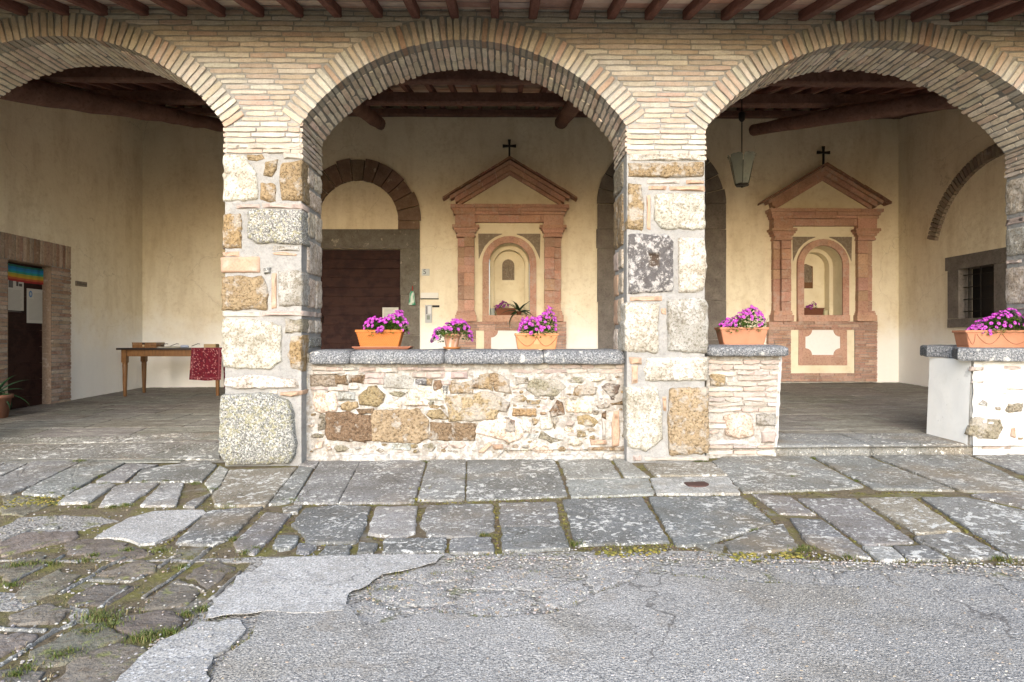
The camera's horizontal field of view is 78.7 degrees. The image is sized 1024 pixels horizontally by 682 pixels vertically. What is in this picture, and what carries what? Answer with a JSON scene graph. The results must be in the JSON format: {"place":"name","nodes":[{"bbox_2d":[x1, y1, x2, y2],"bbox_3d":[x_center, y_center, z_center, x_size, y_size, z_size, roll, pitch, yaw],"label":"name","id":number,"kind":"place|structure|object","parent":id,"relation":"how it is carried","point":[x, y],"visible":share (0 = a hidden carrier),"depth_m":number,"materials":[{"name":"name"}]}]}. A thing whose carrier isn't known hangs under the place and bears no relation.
{"place":"outdoors","nodes":[
{"label":"outdoors","id":0,"kind":"place"},
{"bbox_2d":[0,382,1015,463],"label":"loggia floor","id":1,"kind":"structure","parent":0,"point":[860,407],"depth_m":8.11,"materials":[{"name":"grey stone"}]},
{"bbox_2d":[0,375,30,418],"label":"aloe plant","id":2,"kind":"object","parent":1,"relation":"on","point":[5,401],"visible":1,"depth_m":8.00,"materials":[{"name":"green plant"}]},
{"bbox_2d":[0,432,220,459],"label":"threshold paving","id":3,"kind":"structure","parent":1,"relation":"on","point":[206,451],"depth_m":6.35,"materials":[{"name":"grey stone"}]},
{"bbox_2d":[116,348,219,396],"bbox_3d":[-5.672,0.519,10.658,1.730,0.807,0.710,0,0,-1],"label":"wooden table","id":4,"kind":"object","parent":1,"relation":"on","point":[142,353],"visible":0.67,"depth_m":10.36,"materials":[{"name":"brown wood"}]},
{"bbox_2d":[132,342,164,347],"bbox_3d":[-6.111,0.069,10.484,0.404,0.091,0.275,0,0,-1],"label":"wooden box","id":5,"kind":"object","parent":4,"relation":"on","point":[146,344],"visible":1,"depth_m":10.37,"materials":[{"name":"brown wood"}]},
{"bbox_2d":[189,347,224,387],"bbox_3d":[-5.024,0.482,10.529,0.578,0.742,0.542,0,0,-1],"label":"red cloth","id":6,"kind":"object","parent":4,"relation":"on","point":[205,363],"visible":0.59,"depth_m":10.30,"materials":[{"name":"red fabric"}]},
{"bbox_2d":[204,344,218,346],"bbox_3d":[-5.066,0.080,10.522,0.195,0.058,0.140,0,0,-1],"label":"open tray","id":7,"kind":"object","parent":6,"relation":"on","point":[211,345],"visible":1,"depth_m":10.45,"materials":[{"name":"brown wood"}]},
{"bbox_2d":[142,105,898,387],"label":"plastered back wall","id":8,"kind":"structure","parent":1,"relation":"on","point":[389,234],"depth_m":11.89,"materials":[{"name":"paint"}]},
{"bbox_2d":[321,158,420,348],"bbox_3d":[-2.917,-1.196,11.930,2.367,4.525,0.261,0,0,-1],"label":"stone doorway","id":9,"kind":"structure","parent":8,"relation":"in","point":[356,284],"depth_m":11.86,"materials":[{"name":"brown wood"}]},
{"bbox_2d":[382,307,397,317],"bbox_3d":[-2.335,-0.543,11.988,0.306,0.205,0.006,0,0,-1],"label":"paper notice","id":10,"kind":"object","parent":8,"relation":"attached to","point":[386,311],"visible":0.74,"depth_m":11.99,"materials":[{"name":"white paper"}]},
{"bbox_2d":[408,286,415,304],"bbox_3d":[-1.887,-0.862,11.779,0.136,0.363,0.087,0,0,-1],"label":"hanging ornament","id":11,"kind":"object","parent":8,"relation":"hanging from","point":[411,297],"visible":1,"depth_m":11.75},
{"bbox_2d":[422,269,429,275],"bbox_3d":[-1.642,-1.307,11.865,0.147,0.127,0.026,0,0,-1],"label":"house number","id":12,"kind":"object","parent":8,"relation":"attached to","point":[425,272],"visible":1,"depth_m":11.86,"materials":[{"name":"white ceramic"}]},
{"bbox_2d":[425,305,431,322],"bbox_3d":[-1.586,-0.515,11.859,0.127,0.340,0.040,0,0,-1],"label":"intercom","id":13,"kind":"object","parent":8,"relation":"attached to","point":[428,313],"visible":1,"depth_m":11.84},
{"bbox_2d":[420,293,438,298],"bbox_3d":[-1.571,-0.857,11.857,0.350,0.124,0.045,0,0,-1],"label":"letter slot","id":14,"kind":"object","parent":8,"relation":"attached to","point":[429,295],"visible":1,"depth_m":11.85,"materials":[{"name":"white paint"}]},
{"bbox_2d":[442,139,576,349],"bbox_3d":[-0.042,-1.490,11.981,2.522,4.628,0.678,0,0,-1],"label":"wall shrine","id":15,"kind":"object","parent":8,"relation":"attached to","point":[507,213],"depth_m":11.79,"materials":[{"name":"stone"}]},
{"bbox_2d":[490,308,494,314],"bbox_3d":[-0.377,-0.556,11.946,0.100,0.135,0.097,0,0,-1],"label":"candle jar","id":16,"kind":"object","parent":15,"relation":"in","point":[492,311],"visible":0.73,"depth_m":11.90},
{"bbox_2d":[494,300,515,314],"bbox_3d":[-0.149,-0.636,12.037,0.458,0.296,0.195,0,0,-1],"label":"flower box","id":17,"kind":"object","parent":15,"relation":"in","point":[499,310],"visible":0.94,"depth_m":11.99,"materials":[{"name":"ceramic"}]},
{"bbox_2d":[502,259,513,279],"bbox_3d":[-0.074,-1.404,12.275,0.239,0.407,0.050,0,0,-1],"label":"relief plaque","id":18,"kind":"object","parent":15,"relation":"attached to","point":[507,269],"visible":1,"depth_m":12.27,"materials":[{"name":"stone"}]},
{"bbox_2d":[500,300,532,326],"bbox_3d":[0.155,-0.530,11.851,0.682,0.574,0.540,0,0,25],"label":"aloe plant","id":19,"kind":"object","parent":15,"relation":"on","point":[516,307],"visible":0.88,"depth_m":11.79,"materials":[{"name":"green plant"}]},
{"bbox_2d":[596,158,725,348],"bbox_3d":[2.848,-1.379,12.010,2.479,4.905,0.261,0,0,-1],"label":"stone doorway","id":20,"kind":"structure","parent":8,"relation":"in","point":[715,202],"depth_m":11.89,"materials":[{"name":"grey stone"}]},
{"bbox_2d":[758,146,891,381],"bbox_3d":[5.928,-1.461,12.062,2.442,4.480,0.680,0,0,-1],"label":"wall shrine","id":21,"kind":"object","parent":8,"relation":"attached to","point":[823,220],"depth_m":11.88,"materials":[{"name":"stone"}]},
{"bbox_2d":[804,264,812,287],"bbox_3d":[5.823,-1.284,12.361,0.281,0.482,0.060,0,0,-1],"label":"relief plaque","id":22,"kind":"object","parent":21,"relation":"attached to","point":[808,276],"visible":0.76,"depth_m":12.35,"materials":[{"name":"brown wood"}]},
{"bbox_2d":[804,301,824,314],"bbox_3d":[5.814,-0.631,12.094,0.423,0.278,0.191,0,0,-1],"label":"flower box","id":23,"kind":"object","parent":21,"relation":"in","point":[816,310],"visible":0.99,"depth_m":12.04,"materials":[{"name":"ceramic"}]},
{"bbox_2d":[899,109,1006,386],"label":"plastered right wall","id":24,"kind":"structure","parent":1,"relation":"on","point":[952,229],"depth_m":10.71,"materials":[{"name":"paint"}]},
{"bbox_2d":[945,247,1006,327],"bbox_3d":[7.575,-0.824,10.029,0.296,1.196,1.334,0,0,-1],"label":"window","id":25,"kind":"structure","parent":24,"relation":"in","point":[989,269],"depth_m":10.19,"materials":[{"name":"grey stone"}]},
{"bbox_2d":[0,457,1017,680],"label":"grass","id":26,"kind":"structure","parent":0,"point":[100,616],"depth_m":2.71,"materials":[{"name":"green plant"}]},
{"bbox_2d":[0,454,1023,563],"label":"pavement","id":27,"kind":"structure","parent":0,"point":[706,522],"depth_m":4.42,"materials":[{"name":"grey stone"}]},
{"bbox_2d":[0,486,1021,565],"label":"moss","id":28,"kind":"object","parent":27,"relation":"on","point":[736,558],"visible":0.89,"depth_m":3.66,"materials":[{"name":"green plant"}]},
{"bbox_2d":[684,481,708,486],"bbox_3d":[1.436,1.112,4.838,0.186,0.023,0.147,0,0,-1],"label":"rusty plate","id":29,"kind":"object","parent":27,"relation":"on","point":[698,484],"visible":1,"depth_m":4.82,"materials":[{"name":"brown metal"}]},
{"bbox_2d":[0,456,1023,681],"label":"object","id":30,"kind":"structure","parent":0,"point":[189,492],"depth_m":3.58,"materials":[{"name":"grey stone"}]},
{"bbox_2d":[0,515,119,623],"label":"gravel patch","id":31,"kind":"object","parent":30,"relation":"on","point":[66,524],"visible":0.63,"depth_m":3.95,"materials":[{"name":"grey gravel"}]},
{"bbox_2d":[0,82,141,409],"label":"plastered left wall","id":32,"kind":"structure","parent":30,"relation":"on","point":[70,197],"depth_m":9.85,"materials":[{"name":"paint"}]},
{"bbox_2d":[8,280,23,311],"bbox_3d":[-7.068,-0.660,8.864,0.005,0.488,0.338,0,0,-1],"label":"poster","id":33,"kind":"object","parent":32,"relation":"attached to","point":[15,295],"visible":0.7,"depth_m":8.88,"materials":[{"name":"white paper"}]},
{"bbox_2d":[8,263,42,284],"bbox_3d":[-7.062,-0.968,9.130,0.016,0.247,0.870,0,0,-1],"label":"rainbow flag","id":34,"kind":"object","parent":32,"relation":"attached to","point":[18,273],"visible":0.88,"depth_m":9.06,"materials":[{"name":"fabric"}]},
{"bbox_2d":[27,288,42,322],"bbox_3d":[-7.073,-0.517,9.285,0.006,0.505,0.382,0,0,-1],"label":"poster","id":35,"kind":"object","parent":32,"relation":"attached to","point":[34,306],"visible":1,"depth_m":9.24,"materials":[{"name":"white paper"}]},
{"bbox_2d":[0,232,70,409],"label":"side door","id":36,"kind":"structure","parent":32,"relation":"in","point":[37,354],"depth_m":9.29,"materials":[{"name":"brick"}]},
{"bbox_2d":[75,281,86,286],"bbox_3d":[-6.957,-0.922,10.080,0.024,0.078,0.254,0,0,-1],"label":"wall plaque","id":37,"kind":"object","parent":32,"relation":"attached to","point":[80,283],"depth_m":10.06,"materials":[{"name":"ceramic"}]},
{"bbox_2d":[0,495,235,681],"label":"mossy cobbles","id":38,"kind":"object","parent":30,"relation":"on","point":[83,667],"visible":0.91,"depth_m":2.84,"materials":[{"name":"grey stone"}]},
{"bbox_2d":[0,527,241,666],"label":"mortar ridges","id":39,"kind":"object","parent":30,"relation":"on","point":[89,578],"visible":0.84,"depth_m":3.01,"materials":[{"name":"grey concrete"}]},
{"bbox_2d":[94,510,444,681],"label":"concrete patch","id":40,"kind":"object","parent":30,"relation":"on","point":[303,584],"visible":0.94,"depth_m":2.92,"materials":[{"name":"grey concrete"}]},
{"bbox_2d":[306,349,624,462],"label":"parapet wall","id":41,"kind":"structure","parent":30,"relation":"on","point":[416,404],"depth_m":5.84,"materials":[{"name":"stone"}]},
{"bbox_2d":[352,346,413,348],"bbox_3d":[-1.244,0.066,6.038,0.550,0.026,0.250,0,0,-1],"label":"drip tray","id":42,"kind":"object","parent":41,"relation":"on","point":[400,347],"visible":0.87,"depth_m":5.92,"materials":[{"name":"ceramic"}]},
{"bbox_2d":[355,310,409,346],"bbox_3d":[-1.238,-0.120,6.032,0.526,0.365,0.259,0,0,-1],"label":"flower box","id":43,"kind":"object","parent":42,"relation":"on","point":[381,335],"visible":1,"depth_m":5.96,"materials":[{"name":"ceramic"}]},
{"bbox_2d":[443,347,460,348],"bbox_3d":[-0.587,0.068,6.093,0.184,0.022,0.184,0,0,-1],"label":"pot saucer","id":44,"kind":"object","parent":41,"relation":"on","point":[451,347],"visible":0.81,"depth_m":6.02,"materials":[{"name":"ceramic"}]},
{"bbox_2d":[429,318,474,346],"bbox_3d":[-0.579,-0.078,6.073,0.453,0.286,0.279,0,0,-1],"label":"flower pot","id":45,"kind":"object","parent":44,"relation":"on","point":[451,338],"visible":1,"depth_m":6.03,"materials":[{"name":"ceramic"}]},
{"bbox_2d":[514,305,558,348],"bbox_3d":[0.242,-0.135,6.034,0.435,0.427,0.261,0,0,-1],"label":"flower box","id":46,"kind":"object","parent":41,"relation":"on","point":[534,339],"visible":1,"depth_m":5.96,"materials":[{"name":"ceramic"}]},
{"bbox_2d":[0,496,1012,681],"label":"dry grass","id":47,"kind":"structure","parent":30,"relation":"on","point":[208,620],"depth_m":3.15,"materials":[{"name":"green plant"}]},
{"bbox_2d":[0,502,1023,681],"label":"gravel pebbles","id":48,"kind":"object","parent":30,"relation":"on","point":[596,560],"visible":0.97,"depth_m":3.10,"materials":[{"name":"grey gravel"}]},
{"bbox_2d":[0,5,1023,465],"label":"brick arcade","id":49,"kind":"object","parent":30,"relation":"on","point":[282,91],"visible":0.91,"depth_m":5.71,"materials":[{"name":"brick"}]},
{"bbox_2d":[0,0,1023,135],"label":"loggia roof","id":50,"kind":"structure","parent":49,"relation":"on","point":[848,95],"depth_m":8.15,"materials":[{"name":"brown wood"}]},
{"bbox_2d":[727,99,756,187],"bbox_3d":[3.444,-3.053,9.348,0.424,1.512,0.424,0,0,-1],"label":"hanging lantern","id":51,"kind":"object","parent":50,"relation":"hanging from","point":[741,166],"visible":0.98,"depth_m":9.25,"materials":[{"name":"metal"}]},
{"bbox_2d":[0,551,1023,681],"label":"gravel verge","id":52,"kind":"structure","parent":30,"relation":"on","point":[248,622],"depth_m":3.17,"materials":[{"name":"grey gravel"}]},
{"bbox_2d":[350,555,1023,624],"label":"broken asphalt","id":53,"kind":"structure","parent":52,"relation":"on","point":[956,583],"depth_m":3.00,"materials":[{"name":"grey asphalt"}]},
{"bbox_2d":[705,344,788,457],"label":"parapet wall","id":54,"kind":"structure","parent":30,"relation":"on","point":[743,384],"depth_m":5.89,"materials":[{"name":"stone"}]},
{"bbox_2d":[714,305,768,344],"bbox_3d":[2.236,-0.157,6.075,0.519,0.396,0.254,0,0,-1],"label":"flower box","id":55,"kind":"object","parent":54,"relation":"on","point":[731,333],"visible":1,"depth_m":6.01,"materials":[{"name":"ceramic"}]},
{"bbox_2d":[775,433,1009,457],"bbox_3d":[3.628,1.054,6.244,2.308,0.180,0.641,0,0,-1],"label":"step","id":56,"kind":"object","parent":30,"relation":"on","point":[848,440],"visible":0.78,"depth_m":5.96,"materials":[{"name":"grey stone"}]},
{"bbox_2d":[920,344,1023,454],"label":"parapet wall","id":57,"kind":"structure","parent":30,"relation":"on","point":[976,397],"depth_m":5.93,"materials":[{"name":"white paint"}]},
{"bbox_2d":[952,308,1023,347],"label":"flower box","id":58,"kind":"object","parent":57,"relation":"on","point":[979,335],"visible":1,"depth_m":6.10,"materials":[{"name":"ceramic"}]},
{"bbox_2d":[211,573,1023,681],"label":"asphalt road","id":59,"kind":"structure","parent":0,"point":[815,615],"depth_m":2.43,"materials":[{"name":"grey asphalt"}]}
]}

